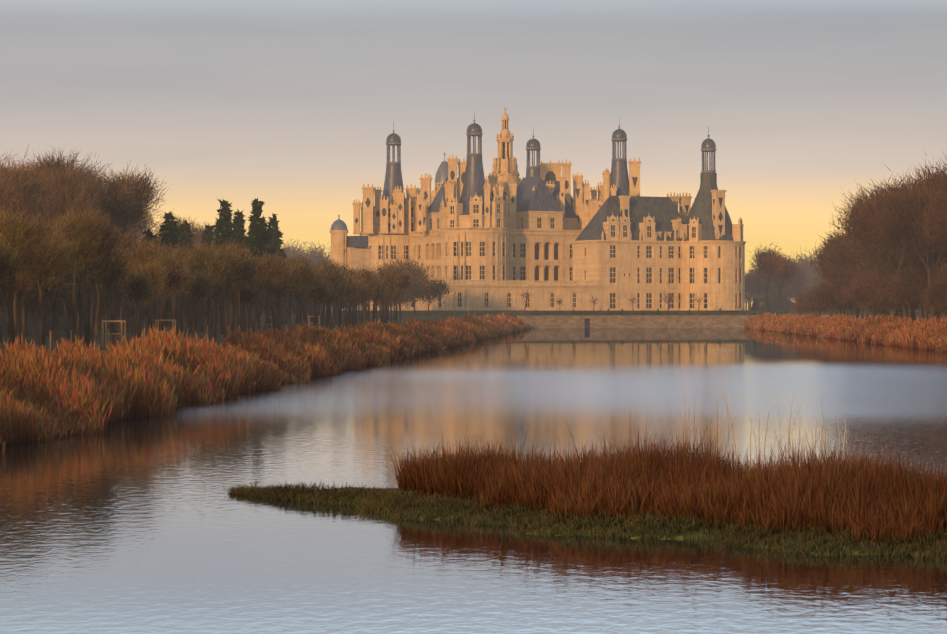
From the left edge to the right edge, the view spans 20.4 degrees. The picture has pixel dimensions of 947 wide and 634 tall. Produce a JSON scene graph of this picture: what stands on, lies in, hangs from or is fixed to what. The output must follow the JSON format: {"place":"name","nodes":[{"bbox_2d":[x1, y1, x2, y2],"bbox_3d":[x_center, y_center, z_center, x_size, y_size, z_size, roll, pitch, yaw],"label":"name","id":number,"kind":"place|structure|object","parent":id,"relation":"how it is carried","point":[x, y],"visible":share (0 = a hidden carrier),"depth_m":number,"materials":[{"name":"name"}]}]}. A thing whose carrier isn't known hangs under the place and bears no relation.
{"place":"outdoors","nodes":[
{"label":"outdoors","id":0,"kind":"place"},
{"bbox_2d":[0,311,893,442],"bbox_3d":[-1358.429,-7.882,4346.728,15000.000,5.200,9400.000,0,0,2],"label":"ground","id":1,"kind":"structure","parent":0,"point":[432,316],"depth_m":591.58,"materials":[{"name":"brown plant"}]},
{"bbox_2d":[0,144,219,317],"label":"wood","id":2,"kind":"object","parent":1,"relation":"on","point":[137,217],"depth_m":354.14,"materials":[{"name":"brown plant"}]},
{"bbox_2d":[0,306,302,332],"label":"scrub","id":3,"kind":"object","parent":1,"relation":"on","point":[61,326],"visible":0.04,"depth_m":329.91,"materials":[{"name":"brown plant"}]},
{"bbox_2d":[0,193,416,349],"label":"tree row","id":4,"kind":"object","parent":1,"relation":"on","point":[59,241],"depth_m":239.26,"materials":[{"name":"plant"}]},
{"bbox_2d":[50,310,468,352],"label":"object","id":5,"kind":"object","parent":1,"relation":"on","point":[124,321],"visible":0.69,"depth_m":179.49,"materials":[{"name":"brown wood"}]},
{"bbox_2d":[0,311,530,455],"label":"reeds","id":6,"kind":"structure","parent":1,"relation":"on","point":[74,388],"depth_m":130.24,"materials":[{"name":"brown plant"}]},
{"bbox_2d":[356,249,453,315],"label":"tree","id":7,"kind":"object","parent":1,"relation":"on","point":[421,287],"depth_m":657.49,"materials":[{"name":"brown plant"}]},
{"bbox_2d":[325,119,745,310],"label":"chateau","id":8,"kind":"structure","parent":1,"relation":"on","point":[546,238],"depth_m":753.22,"materials":[{"name":"stone"}]},
{"bbox_2d":[330,108,733,240],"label":"towers","id":9,"kind":"structure","parent":8,"relation":"attached to","point":[474,183],"depth_m":762.12,"materials":[{"name":"grey stone"}]},
{"bbox_2d":[280,239,825,310],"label":"wood","id":10,"kind":"object","parent":1,"relation":"on","point":[808,282],"depth_m":1018.44,"materials":[{"name":"brown plant"}]},
{"bbox_2d":[749,243,805,310],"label":"pale tree","id":11,"kind":"object","parent":1,"relation":"on","point":[776,264],"depth_m":895.49,"materials":[{"name":"plant"}]},
{"bbox_2d":[750,294,893,310],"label":"scrub","id":12,"kind":"object","parent":1,"relation":"on","point":[773,301],"visible":0.1,"depth_m":1003.05,"materials":[{"name":"brown plant"}]},
{"bbox_2d":[743,312,946,351],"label":"bank reeds","id":13,"kind":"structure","parent":1,"relation":"on","point":[922,333],"depth_m":390.29,"materials":[{"name":"brown plant"}]},
{"bbox_2d":[792,150,946,320],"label":"trees","id":14,"kind":"object","parent":1,"relation":"on","point":[839,254],"depth_m":415.58,"materials":[{"name":"brown plant"}]},
{"bbox_2d":[899,304,944,319],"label":"scrub","id":15,"kind":"object","parent":1,"relation":"on","point":[917,313],"visible":0.02,"depth_m":667.54,"materials":[{"name":"plant"}]},
{"bbox_2d":[0,327,946,633],"bbox_3d":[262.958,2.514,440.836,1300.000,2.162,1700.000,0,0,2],"label":"water","id":16,"kind":"structure","parent":0,"point":[144,525],"depth_m":61.15,"materials":[{"name":"grey liquid"}]},
{"bbox_2d":[0,0,946,309],"label":"sky","id":17,"kind":"structure","parent":0,"point":[292,106],"materials":[{"name":"grey"}]},
{"bbox_2d":[285,487,946,557],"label":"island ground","id":18,"kind":"structure","parent":0,"point":[680,536],"depth_m":52.92,"materials":[{"name":"green plant"}]},
{"bbox_2d":[224,480,946,561],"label":"island grass","id":19,"kind":"structure","parent":18,"relation":"on","point":[371,500],"depth_m":53.84,"materials":[{"name":"green plant"}]},
{"bbox_2d":[385,408,946,546],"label":"reeds","id":20,"kind":"object","parent":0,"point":[859,497],"visible":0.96,"depth_m":54.94,"materials":[{"name":"brown plant"}]},
{"bbox_2d":[517,315,892,327],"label":"quay wall","id":21,"kind":"structure","parent":0,"point":[630,321],"depth_m":699.05,"materials":[{"name":"beige stone"}]},
{"bbox_2d":[585,318,589,327],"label":"quay sluice","id":22,"kind":"object","parent":21,"relation":"attached to","point":[587,322],"visible":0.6,"depth_m":691.11,"materials":[{"name":"grey metal"}]},
{"bbox_2d":[531,312,675,315],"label":"quay railing","id":23,"kind":"object","parent":21,"relation":"on","point":[628,313],"visible":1,"depth_m":698.01,"materials":[{"name":"black metal"}]},
{"label":"quay lawn","id":24,"kind":"structure","parent":0,"visible":0},
{"bbox_2d":[534,308,883,314],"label":"quay topiary","id":25,"kind":"object","parent":24,"relation":"on","point":[677,313],"visible":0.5,"depth_m":713.95,"materials":[{"name":"plant"}]}
]}

